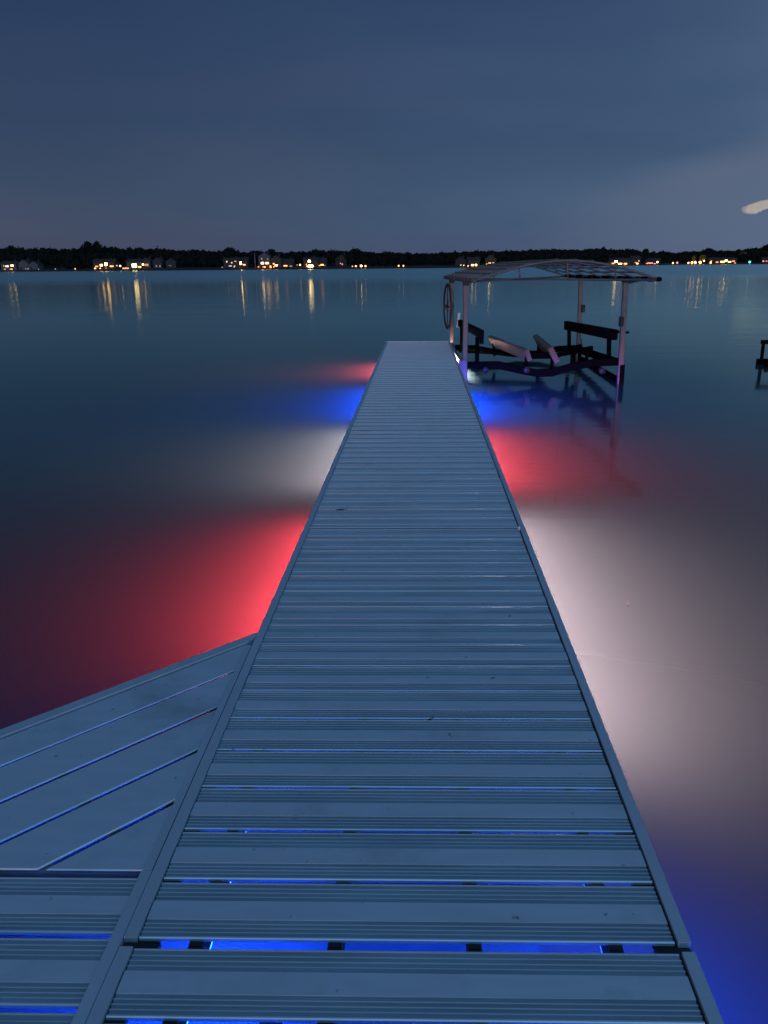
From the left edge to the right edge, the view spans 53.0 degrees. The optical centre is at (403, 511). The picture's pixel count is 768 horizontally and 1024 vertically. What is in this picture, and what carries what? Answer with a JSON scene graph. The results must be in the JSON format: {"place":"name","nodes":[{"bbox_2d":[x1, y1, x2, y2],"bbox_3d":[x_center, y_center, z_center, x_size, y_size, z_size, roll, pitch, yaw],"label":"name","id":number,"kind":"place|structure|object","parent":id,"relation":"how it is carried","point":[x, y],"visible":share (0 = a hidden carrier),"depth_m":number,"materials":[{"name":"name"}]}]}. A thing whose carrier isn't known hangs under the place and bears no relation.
{"place":"outdoors","nodes":[
{"label":"outdoors","id":0,"kind":"place"},
{"bbox_2d":[0,264,767,1023],"bbox_3d":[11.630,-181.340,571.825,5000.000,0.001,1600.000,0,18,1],"label":"water","id":1,"kind":"structure","parent":0,"point":[170,442],"depth_m":6.56,"materials":[{"name":"blue liquid"}]},
{"bbox_2d":[0,871,151,1023],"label":"side dock","id":2,"kind":"object","parent":1,"relation":"in","point":[48,973],"visible":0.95,"depth_m":1.66,"materials":[{"name":"paint"}]},
{"bbox_2d":[85,341,723,1023],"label":"dock","id":3,"kind":"object","parent":1,"relation":"in","point":[413,595],"visible":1,"depth_m":2.09,"materials":[{"name":"paint"}]},
{"bbox_2d":[0,633,256,877],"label":"corner platform","id":4,"kind":"structure","parent":3,"relation":"attached to","point":[132,851],"depth_m":2.23,"materials":[{"name":"paint"}]},
{"bbox_2d":[443,259,661,383],"bbox_3d":[2.239,-3.001,13.939,2.962,2.978,5.575,0,18,1],"label":"lift","id":5,"kind":"object","parent":1,"relation":"in","point":[547,350],"visible":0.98,"depth_m":12.47,"materials":[{"name":"metal"}]},
{"bbox_2d":[756,340,767,366],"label":"lift","id":6,"kind":"object","parent":1,"relation":"in","point":[761,361],"visible":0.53,"depth_m":14.14,"materials":[{"name":"black metal"}]},
{"bbox_2d":[0,260,767,271],"bbox_3d":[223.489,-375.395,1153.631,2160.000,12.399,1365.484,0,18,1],"label":"shore terrain","id":7,"kind":"structure","parent":0,"point":[251,267],"depth_m":542.64,"materials":[{"name":"soil"}]},
{"bbox_2d":[0,259,18,269],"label":"lake house","id":8,"kind":"structure","parent":7,"relation":"on","point":[9,265],"depth_m":548.36,"materials":[{"name":"white"}]},
{"bbox_2d":[10,258,31,269],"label":"lake house","id":9,"kind":"structure","parent":7,"relation":"on","point":[23,264],"depth_m":548.70,"materials":[{"name":"white"}]},
{"bbox_2d":[29,260,43,269],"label":"lake house","id":10,"kind":"structure","parent":7,"relation":"on","point":[35,265],"depth_m":549.23,"materials":[{"name":"white"}]},
{"bbox_2d":[82,241,95,254],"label":"shore tree","id":11,"kind":"object","parent":7,"relation":"on","point":[87,247],"visible":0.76,"depth_m":563.86,"materials":[{"name":"green plant"}]},
{"bbox_2d":[93,241,104,252],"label":"shore tree","id":12,"kind":"object","parent":7,"relation":"on","point":[97,246],"visible":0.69,"depth_m":565.28,"materials":[{"name":"green plant"}]},
{"bbox_2d":[92,257,118,268],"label":"lake house","id":13,"kind":"structure","parent":7,"relation":"on","point":[110,263],"depth_m":541.28,"materials":[{"name":"beige"}]},
{"bbox_2d":[126,257,141,268],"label":"lake house","id":14,"kind":"structure","parent":7,"relation":"on","point":[134,263],"depth_m":538.48,"materials":[{"name":"white"}]},
{"bbox_2d":[141,256,152,267],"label":"lake house","id":15,"kind":"structure","parent":7,"relation":"on","point":[146,263],"depth_m":539.10,"materials":[{"name":"beige"}]},
{"bbox_2d":[152,256,165,267],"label":"lake house","id":16,"kind":"structure","parent":7,"relation":"on","point":[158,262],"depth_m":540.24,"materials":[{"name":"grey"}]},
{"bbox_2d":[165,258,178,267],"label":"lake house","id":17,"kind":"structure","parent":7,"relation":"on","point":[171,263],"depth_m":542.88,"materials":[{"name":"grey"}]},
{"bbox_2d":[221,256,240,267],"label":"lake house","id":18,"kind":"structure","parent":7,"relation":"on","point":[231,262],"depth_m":533.53,"materials":[{"name":"grey"}]},
{"bbox_2d":[240,256,249,267],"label":"lake house","id":19,"kind":"structure","parent":7,"relation":"on","point":[245,262],"depth_m":536.39,"materials":[{"name":"beige"}]},
{"bbox_2d":[258,251,272,267],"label":"lake house","id":20,"kind":"structure","parent":7,"relation":"on","point":[264,259],"depth_m":534.14,"materials":[{"name":"white"}]},
{"bbox_2d":[266,249,274,254],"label":"shore tree","id":21,"kind":"object","parent":7,"relation":"on","point":[271,251],"visible":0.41,"depth_m":571.73,"materials":[{"name":"green plant"}]},
{"bbox_2d":[270,254,282,267],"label":"lake house","id":22,"kind":"structure","parent":7,"relation":"on","point":[275,260],"depth_m":535.44,"materials":[{"name":"beige"}]},
{"bbox_2d":[281,257,294,266],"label":"lake house","id":23,"kind":"structure","parent":7,"relation":"on","point":[290,262],"depth_m":538.95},
{"bbox_2d":[303,256,318,266],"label":"lake house","id":24,"kind":"structure","parent":7,"relation":"on","point":[310,261],"depth_m":539.11,"materials":[{"name":"beige"}]},
{"bbox_2d":[313,257,327,267],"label":"lake house","id":25,"kind":"structure","parent":7,"relation":"on","point":[322,261],"depth_m":541.94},
{"bbox_2d":[324,253,347,265],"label":"lake house","id":26,"kind":"structure","parent":7,"relation":"on","point":[341,260],"depth_m":554.74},
{"bbox_2d":[0,245,767,268],"bbox_3d":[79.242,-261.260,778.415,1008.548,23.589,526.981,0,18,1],"label":"woods","id":27,"kind":"object","parent":7,"relation":"on","point":[75,258],"visible":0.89,"depth_m":576.74,"materials":[{"name":"black plant"}]},
{"bbox_2d":[455,255,468,265],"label":"lake house","id":28,"kind":"structure","parent":7,"relation":"on","point":[460,261],"depth_m":561.30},
{"bbox_2d":[466,256,480,265],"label":"lake house","id":29,"kind":"structure","parent":7,"relation":"on","point":[473,261],"depth_m":565.91,"materials":[{"name":"beige"}]},
{"bbox_2d":[485,254,496,263],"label":"lake house","id":30,"kind":"structure","parent":7,"relation":"on","point":[490,259],"depth_m":573.11,"materials":[{"name":"beige"}]},
{"bbox_2d":[606,257,630,264],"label":"lake house","id":31,"kind":"structure","parent":7,"relation":"on","point":[623,261],"depth_m":752.94,"materials":[{"name":"beige"}]},
{"bbox_2d":[630,255,640,263],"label":"lake house","id":32,"kind":"structure","parent":7,"relation":"on","point":[636,259],"depth_m":790.82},
{"bbox_2d":[643,257,660,263],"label":"lake house","id":33,"kind":"structure","parent":7,"relation":"on","point":[655,260],"depth_m":829.14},
{"bbox_2d":[699,255,705,262],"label":"shore tree","id":34,"kind":"object","parent":7,"relation":"on","point":[702,257],"visible":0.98,"depth_m":892.38,"materials":[{"name":"green plant"}]},
{"bbox_2d":[706,257,715,263],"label":"lake house","id":35,"kind":"structure","parent":7,"relation":"on","point":[712,260],"depth_m":902.17,"materials":[{"name":"black"}]},
{"bbox_2d":[716,257,736,262],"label":"lake house","id":36,"kind":"structure","parent":7,"relation":"on","point":[726,259],"depth_m":905.66,"materials":[{"name":"beige"}]},
{"bbox_2d":[759,257,767,262],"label":"lake house","id":37,"kind":"structure","parent":7,"relation":"on","point":[763,260],"depth_m":917.02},
{"bbox_2d":[761,244,767,250],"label":"shore tree","id":38,"kind":"object","parent":7,"relation":"on","point":[764,247],"visible":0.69,"depth_m":958.24,"materials":[{"name":"green plant"}]},
{"bbox_2d":[0,0,767,253],"label":"sky","id":39,"kind":"structure","parent":0,"point":[401,126],"materials":[{"name":"blue"}]}
]}

